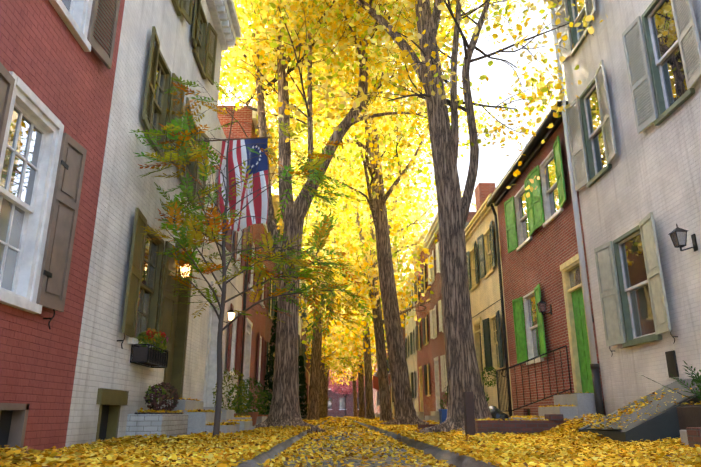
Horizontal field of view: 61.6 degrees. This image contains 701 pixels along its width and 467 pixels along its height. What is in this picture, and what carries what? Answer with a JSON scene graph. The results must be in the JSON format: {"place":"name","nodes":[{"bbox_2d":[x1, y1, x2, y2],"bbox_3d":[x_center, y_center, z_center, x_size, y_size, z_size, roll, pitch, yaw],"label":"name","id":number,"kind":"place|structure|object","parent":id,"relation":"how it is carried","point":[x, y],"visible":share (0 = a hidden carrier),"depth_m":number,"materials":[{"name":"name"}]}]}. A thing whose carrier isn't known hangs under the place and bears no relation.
{"place":"outdoors","nodes":[
{"label":"outdoors","id":0,"kind":"place"},
{"bbox_2d":[218,138,267,231],"bbox_3d":[-1.788,-0.880,9.816,0.888,1.889,0.353,14,-22,-39],"label":"flag","id":1,"kind":"object","parent":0,"point":[257,206],"visible":0.75,"depth_m":9.81,"materials":[{"name":"multicoloured fabric"}]},
{"bbox_2d":[251,145,260,167],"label":"flag stars","id":2,"kind":"object","parent":1,"relation":"attached to","point":[260,155],"visible":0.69,"depth_m":10.17,"materials":[{"name":"white fabric"}]},
{"bbox_2d":[221,0,481,301],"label":"foliage","id":3,"kind":"object","parent":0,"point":[355,157],"visible":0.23,"depth_m":19.06,"materials":[{"name":"yellow plant"}]},
{"bbox_2d":[328,347,375,416],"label":"background building","id":4,"kind":"structure","parent":0,"point":[336,404],"depth_m":90.16,"materials":[{"name":"brick"}]},
{"bbox_2d":[275,95,436,322],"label":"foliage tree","id":5,"kind":"object","parent":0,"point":[427,219],"visible":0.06,"depth_m":40.47,"materials":[{"name":"yellow plant"}]},
{"bbox_2d":[276,114,437,384],"bbox_3d":[-0.283,5.600,48.664,11.680,11.826,54.017,0,-17,-1],"label":"foliage","id":6,"kind":"object","parent":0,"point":[349,338],"visible":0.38,"depth_m":30.57,"materials":[{"name":"yellow plant"}]},
{"bbox_2d":[329,327,383,385],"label":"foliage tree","id":7,"kind":"object","parent":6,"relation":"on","point":[339,382],"visible":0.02,"depth_m":66.60,"materials":[{"name":"yellow plant"}]},
{"bbox_2d":[303,197,433,370],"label":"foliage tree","id":8,"kind":"object","parent":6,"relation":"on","point":[357,318],"visible":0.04,"depth_m":53.62,"materials":[{"name":"yellow plant"}]},
{"bbox_2d":[64,426,699,466],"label":"pavement sidewalks","id":9,"kind":"structure","parent":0,"point":[444,449],"depth_m":4.64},
{"bbox_2d":[234,412,267,425],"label":"pots","id":10,"kind":"object","parent":9,"relation":"on","point":[253,415],"visible":0.19,"depth_m":13.30,"materials":[{"name":"ceramic"}]},
{"bbox_2d":[291,0,503,424],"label":"tree","id":11,"kind":"object","parent":9,"relation":"on","point":[404,412],"visible":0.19,"depth_m":18.22,"materials":[{"name":"brown plant"}]},
{"bbox_2d":[237,8,604,417],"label":"downpipes","id":12,"kind":"object","parent":9,"relation":"on","point":[596,380],"visible":0.62,"depth_m":11.60,"materials":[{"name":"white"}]},
{"bbox_2d":[438,409,447,423],"bbox_3d":[2.585,4.898,15.521,0.440,0.500,0.440,0,-17,-1],"label":"recycling bin","id":13,"kind":"object","parent":9,"relation":"on","point":[443,414],"visible":0.42,"depth_m":15.38,"materials":[{"name":"blue plastic"}]},
{"bbox_2d":[463,392,475,435],"bbox_3d":[1.757,2.698,8.692,0.130,0.690,0.130,0,-17,-1],"label":"bollard","id":14,"kind":"object","parent":9,"relation":"on","point":[469,414],"visible":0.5,"depth_m":8.65,"materials":[{"name":"metal"}]},
{"bbox_2d":[488,405,508,419],"bbox_3d":[2.780,3.673,11.549,0.602,0.585,0.715,0,-17,-1],"label":"trash bag","id":15,"kind":"object","parent":9,"relation":"on","point":[496,412],"visible":0.17,"depth_m":11.37,"materials":[{"name":"black plastic"}]},
{"bbox_2d":[299,366,700,402],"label":"shrub stems","id":16,"kind":"object","parent":9,"relation":"on","point":[642,375],"visible":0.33,"depth_m":6.61,"materials":[{"name":"brown"}]},
{"bbox_2d":[417,414,700,447],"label":"planter boxes","id":17,"kind":"object","parent":9,"relation":"on","point":[487,427],"visible":0.44,"depth_m":8.83,"materials":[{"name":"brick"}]},
{"bbox_2d":[677,404,700,429],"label":"wooden planter","id":18,"kind":"object","parent":9,"relation":"on","point":[689,415],"visible":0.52,"depth_m":6.36,"materials":[{"name":"wood"}]},
{"bbox_2d":[269,64,501,310],"bbox_3d":[1.528,-3.708,29.765,11.432,16.391,12.470,14,-22,-38],"label":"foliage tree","id":19,"kind":"object","parent":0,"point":[374,274],"visible":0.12,"depth_m":26.22,"materials":[{"name":"yellow plant"}]},
{"bbox_2d":[218,0,555,290],"label":"sky","id":20,"kind":"structure","parent":0,"point":[493,164],"materials":[{"name":"white"}]},
{"bbox_2d":[269,0,526,215],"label":"foliage","id":21,"kind":"object","parent":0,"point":[382,142],"visible":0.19,"depth_m":18.49,"materials":[{"name":"yellow plant"}]},
{"label":"ground","id":22,"kind":"structure","parent":0,"visible":0},
{"bbox_2d":[0,0,124,449],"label":"brick wall","id":23,"kind":"structure","parent":22,"relation":"on","point":[58,60],"depth_m":5.05,"materials":[{"name":"brick"}]},
{"bbox_2d":[65,0,240,446],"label":"house wall","id":24,"kind":"structure","parent":22,"relation":"on","point":[130,290],"depth_m":7.53,"materials":[{"name":"brick"}]},
{"bbox_2d":[130,344,168,367],"bbox_3d":[-2.556,1.571,7.511,0.214,0.225,0.856,0,-17,-1],"label":"window box","id":25,"kind":"object","parent":24,"relation":"attached to","point":[150,357],"visible":1,"depth_m":7.23,"materials":[{"name":"black metal"}]},
{"bbox_2d":[178,263,191,279],"bbox_3d":[-2.557,0.541,8.895,0.290,0.368,0.175,0,-17,-1],"label":"lantern","id":26,"kind":"object","parent":24,"relation":"attached to","point":[187,269],"visible":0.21,"depth_m":8.84,"materials":[{"name":"glass"}]},
{"bbox_2d":[180,136,271,143],"bbox_3d":[-2.065,-1.529,9.766,1.783,0.781,0.103,15,-23,-41],"label":"flag pole","id":27,"kind":"object","parent":24,"relation":"attached to","point":[269,137],"visible":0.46,"depth_m":9.92,"materials":[{"name":"metal"}]},
{"bbox_2d":[43,160,677,366],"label":"shutter dogs","id":28,"kind":"object","parent":24,"relation":"attached to","point":[45,272],"visible":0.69,"depth_m":5.20,"materials":[{"name":"black metal"}]},
{"bbox_2d":[125,412,187,437],"bbox_3d":[-2.474,2.535,7.603,0.418,0.420,1.300,0,-17,-1],"label":"brick planter","id":29,"kind":"object","parent":22,"relation":"on","point":[158,423],"visible":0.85,"depth_m":7.03,"materials":[{"name":"brick"}]},
{"bbox_2d":[160,400,239,434],"bbox_3d":[-2.233,2.822,8.839,0.960,0.600,1.180,0,-17,-1],"label":"stoop","id":30,"kind":"object","parent":22,"relation":"on","point":[197,421],"visible":0.33,"depth_m":8.31,"materials":[{"name":"concrete"}]},
{"bbox_2d":[169,258,678,400],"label":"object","id":31,"kind":"object","parent":30,"relation":"on","point":[671,361],"visible":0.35,"depth_m":8.05,"materials":[{"name":"black metal"}]},
{"bbox_2d":[196,117,254,428],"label":"house wall","id":32,"kind":"structure","parent":22,"relation":"on","point":[232,335],"depth_m":12.46,"materials":[{"name":"white brick"}]},
{"bbox_2d":[223,307,234,322],"bbox_3d":[-2.646,1.779,12.751,0.290,0.368,0.175,0,-17,-1],"label":"lantern","id":33,"kind":"object","parent":32,"relation":"attached to","point":[231,314],"visible":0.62,"depth_m":12.70,"materials":[{"name":"white glass"}]},
{"bbox_2d":[214,410,252,430],"bbox_3d":[-2.318,3.618,11.225,0.900,0.480,1.950,0,-17,-1],"label":"stoop","id":34,"kind":"object","parent":22,"relation":"on","point":[229,414],"visible":0.29,"depth_m":10.47,"materials":[{"name":"concrete"}]},
{"bbox_2d":[217,105,277,423],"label":"brick building","id":35,"kind":"structure","parent":22,"relation":"on","point":[254,354],"depth_m":17.32,"materials":[{"name":"red brick"}]},
{"bbox_2d":[140,80,368,437],"bbox_3d":[-1.294,0.275,8.128,3.106,5.053,2.957,0,-17,-1],"label":"tree sapling","id":36,"kind":"object","parent":22,"relation":"on","point":[218,406],"visible":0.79,"depth_m":8.01,"materials":[{"name":"green plant"}]},
{"bbox_2d":[262,195,283,412],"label":"brick building","id":37,"kind":"structure","parent":22,"relation":"on","point":[270,312],"depth_m":21.89,"materials":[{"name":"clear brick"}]},
{"bbox_2d":[298,281,306,418],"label":"white building","id":38,"kind":"structure","parent":22,"relation":"on","point":[299,338],"depth_m":38.76,"materials":[{"name":"paint"}]},
{"bbox_2d":[300,291,307,413],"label":"brick building","id":39,"kind":"structure","parent":22,"relation":"on","point":[303,337],"depth_m":43.46,"materials":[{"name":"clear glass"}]},
{"bbox_2d":[304,313,311,411],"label":"brick building","id":40,"kind":"structure","parent":22,"relation":"on","point":[307,370],"depth_m":48.52,"materials":[{"name":"red brick"}]},
{"bbox_2d":[308,333,312,402],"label":"cream building","id":41,"kind":"structure","parent":22,"relation":"on","point":[309,375],"depth_m":52.82,"materials":[{"name":"paint"}]},
{"bbox_2d":[323,344,337,416],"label":"tree","id":42,"kind":"object","parent":22,"relation":"on","point":[325,401],"visible":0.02,"depth_m":60.52,"materials":[{"name":"brown plant"}]},
{"bbox_2d":[300,266,373,376],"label":"tree foliage","id":43,"kind":"object","parent":42,"relation":"attached to","point":[335,353],"depth_m":60.28,"materials":[{"name":"yellow plant"}]},
{"bbox_2d":[218,0,449,433],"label":"tree","id":44,"kind":"object","parent":22,"relation":"on","point":[284,411],"visible":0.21,"depth_m":13.90,"materials":[{"name":"brown plant"}]},
{"bbox_2d":[217,0,479,182],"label":"foliage","id":45,"kind":"object","parent":44,"relation":"attached to","point":[332,20],"visible":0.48,"depth_m":14.82,"materials":[{"name":"yellow plant"}]},
{"bbox_2d":[304,234,372,417],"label":"tree","id":46,"kind":"object","parent":22,"relation":"on","point":[321,399],"visible":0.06,"depth_m":45.12,"materials":[{"name":"brown plant"}]},
{"bbox_2d":[298,185,383,369],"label":"tree foliage","id":47,"kind":"object","parent":46,"relation":"attached to","point":[333,358],"visible":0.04,"depth_m":42.90,"materials":[{"name":"yellow plant"}]},
{"bbox_2d":[269,46,416,419],"bbox_3d":[-1.725,-1.362,31.058,10.361,21.818,13.380,0,-17,-1],"label":"tree","id":48,"kind":"object","parent":22,"relation":"on","point":[313,406],"visible":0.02,"depth_m":30.00,"materials":[{"name":"brown plant"}]},
{"bbox_2d":[221,52,428,291],"bbox_3d":[-1.752,-4.348,32.053,12.354,15.830,14.968,0,-17,-1],"label":"tree foliage","id":49,"kind":"object","parent":48,"relation":"attached to","point":[403,181],"visible":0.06,"depth_m":31.72,"materials":[{"name":"yellow plant"}]},
{"bbox_2d":[340,388,352,415],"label":"pink tree trunk","id":50,"kind":"object","parent":22,"relation":"on","point":[345,396],"visible":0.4,"depth_m":83.51,"materials":[{"name":"brown"}]},
{"bbox_2d":[328,368,364,394],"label":"tree foliage","id":51,"kind":"object","parent":50,"relation":"on","point":[342,387],"visible":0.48,"depth_m":83.34,"materials":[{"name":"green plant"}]},
{"bbox_2d":[328,234,364,417],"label":"tree","id":52,"kind":"object","parent":22,"relation":"on","point":[361,395],"visible":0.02,"depth_m":51.98,"materials":[{"name":"brown plant"}]},
{"bbox_2d":[335,362,357,416],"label":"tree","id":53,"kind":"object","parent":22,"relation":"on","point":[355,407],"visible":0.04,"depth_m":66.27,"materials":[{"name":"brown plant"}]},
{"bbox_2d":[0,388,700,466],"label":"fallen leaves","id":54,"kind":"object","parent":22,"relation":"on","point":[559,442],"visible":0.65,"depth_m":5.35,"materials":[{"name":"yellow plant"}]},
{"bbox_2d":[281,417,434,466],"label":"street","id":55,"kind":"structure","parent":22,"relation":"on","point":[386,462],"depth_m":5.44,"materials":[{"name":"grey stone"}]},
{"bbox_2d":[232,418,517,466],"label":"kerbs","id":56,"kind":"structure","parent":22,"relation":"on","point":[453,458],"depth_m":5.27,"materials":[{"name":"stone"}]},
{"bbox_2d":[374,347,379,416],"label":"house","id":57,"kind":"structure","parent":22,"relation":"on","point":[377,401],"depth_m":66.55,"materials":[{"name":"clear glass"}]},
{"bbox_2d":[384,329,390,401],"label":"brick building","id":58,"kind":"structure","parent":22,"relation":"on","point":[389,374],"depth_m":52.29,"materials":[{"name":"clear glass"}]},
{"bbox_2d":[389,366,393,414],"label":"cream building","id":59,"kind":"structure","parent":22,"relation":"on","point":[392,405],"depth_m":48.52,"materials":[{"name":"paint"}]},
{"bbox_2d":[359,184,425,418],"bbox_3d":[1.101,1.121,40.160,9.889,22.423,10.542,-11,-20,32],"label":"tree","id":60,"kind":"object","parent":22,"relation":"on","point":[369,414],"depth_m":37.72,"materials":[{"name":"brown plant"}]},
{"bbox_2d":[307,105,482,420],"bbox_3d":[1.348,-1.282,29.160,9.304,20.555,10.733,14,-22,-37],"label":"tree","id":61,"kind":"object","parent":22,"relation":"on","point":[384,395],"visible":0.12,"depth_m":26.40,"materials":[{"name":"brown plant"}]},
{"bbox_2d":[392,285,405,417],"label":"brick building","id":62,"kind":"structure","parent":22,"relation":"on","point":[403,331],"depth_m":40.93,"materials":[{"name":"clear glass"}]},
{"bbox_2d":[402,277,418,411],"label":"house","id":63,"kind":"structure","parent":22,"relation":"on","point":[410,346],"depth_m":35.82,"materials":[{"name":"paint"}]},
{"bbox_2d":[130,76,700,419],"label":"green plants","id":64,"kind":"object","parent":22,"relation":"on","point":[159,389],"visible":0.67,"depth_m":7.99,"materials":[{"name":"green plant"}]},
{"bbox_2d":[412,232,433,419],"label":"house","id":65,"kind":"structure","parent":22,"relation":"on","point":[425,371],"depth_m":31.07,"materials":[{"name":"red brick"}]},
{"bbox_2d":[270,0,593,441],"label":"tree","id":66,"kind":"object","parent":22,"relation":"on","point":[462,368],"visible":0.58,"depth_m":11.04,"materials":[{"name":"brown plant"}]},
{"bbox_2d":[242,0,484,103],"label":"foliage","id":67,"kind":"object","parent":66,"relation":"attached to","point":[403,20],"visible":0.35,"depth_m":13.43,"materials":[{"name":"yellow plant"}]},
{"bbox_2d":[269,0,607,197],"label":"foliage sprays","id":68,"kind":"object","parent":66,"relation":"attached to","point":[541,85],"visible":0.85,"depth_m":11.02,"materials":[{"name":"yellow plant"}]},
{"bbox_2d":[422,212,475,420],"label":"house","id":69,"kind":"structure","parent":22,"relation":"on","point":[440,383],"depth_m":27.04,"materials":[{"name":"beige paint"}]},
{"bbox_2d":[465,193,513,415],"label":"cream building","id":70,"kind":"structure","parent":22,"relation":"on","point":[482,263],"depth_m":18.03,"materials":[{"name":"paint"}]},
{"bbox_2d":[475,36,566,212],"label":"chimneys","id":71,"kind":"object","parent":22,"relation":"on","point":[483,191],"visible":0.04,"depth_m":23.93,"materials":[{"name":"red brick"}]},
{"bbox_2d":[489,101,605,415],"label":"brick house","id":72,"kind":"structure","parent":22,"relation":"on","point":[539,248],"depth_m":13.07,"materials":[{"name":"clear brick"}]},
{"bbox_2d":[537,299,551,314],"bbox_3d":[4.174,1.573,12.656,0.290,0.368,0.175,0,-17,-1],"label":"lantern","id":73,"kind":"object","parent":72,"relation":"attached to","point":[541,304],"visible":0.98,"depth_m":12.60,"materials":[{"name":"black metal"}]},
{"bbox_2d":[508,393,596,421],"bbox_3d":[3.688,3.425,11.055,1.300,0.750,2.050,0,-17,-1],"label":"stoop","id":74,"kind":"object","parent":22,"relation":"on","point":[583,403],"visible":0.21,"depth_m":10.23,"materials":[{"name":"concrete"}]},
{"bbox_2d":[496,368,510,417],"bbox_3d":[3.055,3.191,11.768,0.032,0.936,0.790,0,-17,-1],"label":"railing","id":75,"kind":"object","parent":74,"relation":"on","point":[499,390],"visible":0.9,"depth_m":11.79,"materials":[{"name":"black metal"}]},
{"bbox_2d":[501,345,571,415],"bbox_3d":[3.622,2.867,11.461,1.350,1.375,0.032,0,-17,-1],"label":"stoop railing","id":76,"kind":"object","parent":74,"relation":"on","point":[534,358],"visible":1,"depth_m":11.47,"materials":[{"name":"black metal"}]},
{"bbox_2d":[543,0,700,414],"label":"house wall","id":77,"kind":"structure","parent":22,"relation":"on","point":[635,141],"depth_m":9.02,"materials":[{"name":"paint"}]},
{"bbox_2d":[668,224,697,251],"bbox_3d":[4.290,0.053,7.580,0.290,0.368,0.175,0,-17,-1],"label":"lantern","id":78,"kind":"object","parent":77,"relation":"attached to","point":[678,235],"visible":1,"depth_m":7.53,"materials":[{"name":"black metal"}]},
{"bbox_2d":[578,378,700,441],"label":"cellar bulkhead","id":79,"kind":"object","parent":22,"relation":"on","point":[662,423],"visible":0.67,"depth_m":6.75,"materials":[{"name":"metal"}]},
{"bbox_2d":[680,430,688,445],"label":"stone block","id":80,"kind":"structure","parent":22,"relation":"on","point":[683,436],"depth_m":5.82,"materials":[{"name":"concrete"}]},
{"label":"brick building","id":81,"kind":"object","parent":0,"visible":0},
{"bbox_2d":[372,374,378,390],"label":"flag","id":82,"kind":"object","parent":81,"relation":"attached to","point":[375,383],"visible":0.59,"depth_m":58.20,"materials":[{"name":"red fabric"}]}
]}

